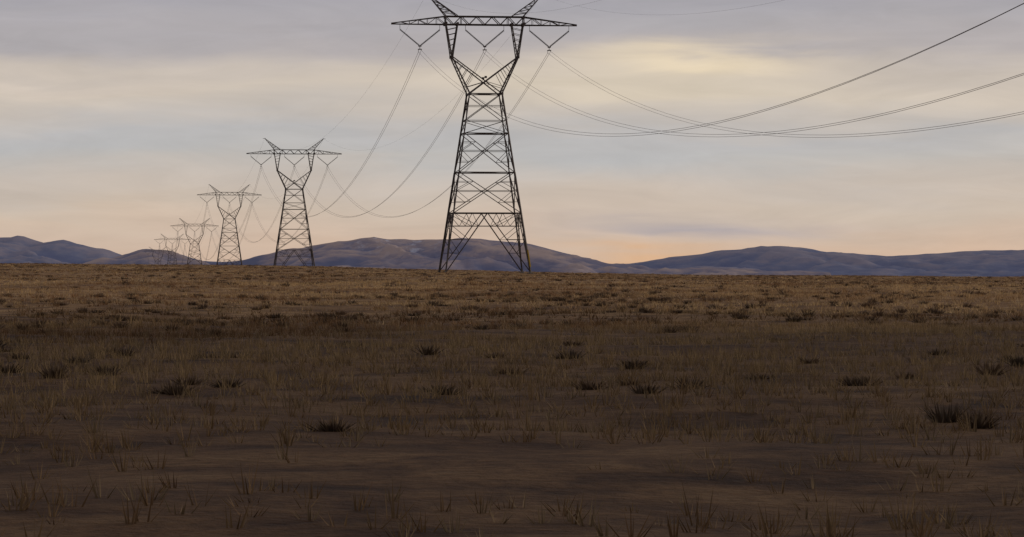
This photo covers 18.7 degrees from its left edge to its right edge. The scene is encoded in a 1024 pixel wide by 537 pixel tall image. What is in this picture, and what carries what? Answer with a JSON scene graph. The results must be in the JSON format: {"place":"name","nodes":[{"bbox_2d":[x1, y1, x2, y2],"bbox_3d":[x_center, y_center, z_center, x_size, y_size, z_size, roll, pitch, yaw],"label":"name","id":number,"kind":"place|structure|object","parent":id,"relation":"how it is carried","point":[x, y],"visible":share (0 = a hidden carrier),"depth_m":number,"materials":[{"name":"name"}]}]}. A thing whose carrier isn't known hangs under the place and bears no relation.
{"place":"outdoors","nodes":[
{"label":"outdoors","id":0,"kind":"place"},
{"bbox_2d":[83,237,830,274],"bbox_3d":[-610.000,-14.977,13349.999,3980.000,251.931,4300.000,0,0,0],"label":"hills","id":1,"kind":"structure","parent":0,"point":[474,254],"depth_m":13224.58,"materials":[{"name":"stone"}]},
{"bbox_2d":[0,262,1023,536],"bbox_3d":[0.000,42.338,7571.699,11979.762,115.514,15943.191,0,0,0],"label":"ground","id":2,"kind":"structure","parent":0,"point":[420,467],"depth_m":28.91,"materials":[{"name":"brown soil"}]},
{"bbox_2d":[145,247,170,264],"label":"transmission tower","id":3,"kind":"structure","parent":2,"relation":"on","point":[160,257],"depth_m":3352.71,"materials":[{"name":"metal"}]},
{"bbox_2d":[154,234,189,264],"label":"transmission tower","id":4,"kind":"structure","parent":2,"relation":"on","point":[178,240],"depth_m":2595.67,"materials":[{"name":"metal"}]},
{"bbox_2d":[172,218,216,263],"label":"transmission tower","id":5,"kind":"structure","parent":2,"relation":"on","point":[193,258],"depth_m":1938.21,"materials":[{"name":"metal"}]},
{"bbox_2d":[197,184,259,264],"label":"transmission tower","id":6,"kind":"structure","parent":2,"relation":"on","point":[230,238],"depth_m":1448.94,"materials":[{"name":"metal"}]},
{"bbox_2d":[246,138,341,265],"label":"transmission tower","id":7,"kind":"structure","parent":2,"relation":"on","point":[281,223],"depth_m":981.09,"materials":[{"name":"metal"}]},
{"bbox_2d":[391,0,576,273],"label":"transmission tower","id":8,"kind":"structure","parent":2,"relation":"on","point":[450,217],"depth_m":499.57,"materials":[{"name":"metal"}]},
{"bbox_2d":[156,0,599,257],"bbox_3d":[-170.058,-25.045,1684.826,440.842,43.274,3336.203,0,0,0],"label":"earth wire","id":9,"kind":"object","parent":8,"relation":"attached to","point":[370,85],"visible":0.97,"depth_m":573.75,"materials":[{"name":"metal"}]},
{"bbox_2d":[167,0,782,251],"bbox_3d":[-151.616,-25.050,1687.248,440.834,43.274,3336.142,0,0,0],"label":"earth wire","id":10,"kind":"object","parent":8,"relation":"attached to","point":[474,77],"visible":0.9,"depth_m":546.31,"materials":[{"name":"metal"}]},
{"bbox_2d":[148,3,1023,264],"bbox_3d":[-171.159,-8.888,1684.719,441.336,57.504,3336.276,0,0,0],"label":"power line","id":11,"kind":"object","parent":8,"relation":"hanging from","point":[633,133],"visible":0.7,"depth_m":278.07,"materials":[{"name":"metal"}]},
{"bbox_2d":[157,52,1023,264],"bbox_3d":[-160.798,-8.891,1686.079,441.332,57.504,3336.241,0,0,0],"label":"power line","id":12,"kind":"object","parent":8,"relation":"hanging from","point":[624,127],"visible":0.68,"depth_m":365.09,"materials":[{"name":"metal"}]},
{"bbox_2d":[168,51,1023,263],"bbox_3d":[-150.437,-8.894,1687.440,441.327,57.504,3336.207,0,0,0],"label":"power line","id":13,"kind":"object","parent":8,"relation":"hanging from","point":[643,108],"visible":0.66,"depth_m":428.47,"materials":[{"name":"metal"}]},
{"bbox_2d":[0,263,1023,431],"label":"scrub","id":14,"kind":"object","parent":2,"relation":"on","point":[941,414],"visible":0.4,"depth_m":101.19,"materials":[{"name":"brown plant"}]},
{"bbox_2d":[0,236,1023,276],"bbox_3d":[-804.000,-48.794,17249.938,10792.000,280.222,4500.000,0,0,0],"label":"distant hills","id":15,"kind":"structure","parent":0,"point":[982,263],"depth_m":17136.98,"materials":[{"name":"stone"}]},
{"bbox_2d":[0,0,1023,263],"label":"sky","id":16,"kind":"structure","parent":0,"point":[115,115],"materials":[{"name":"grey"}]}
]}

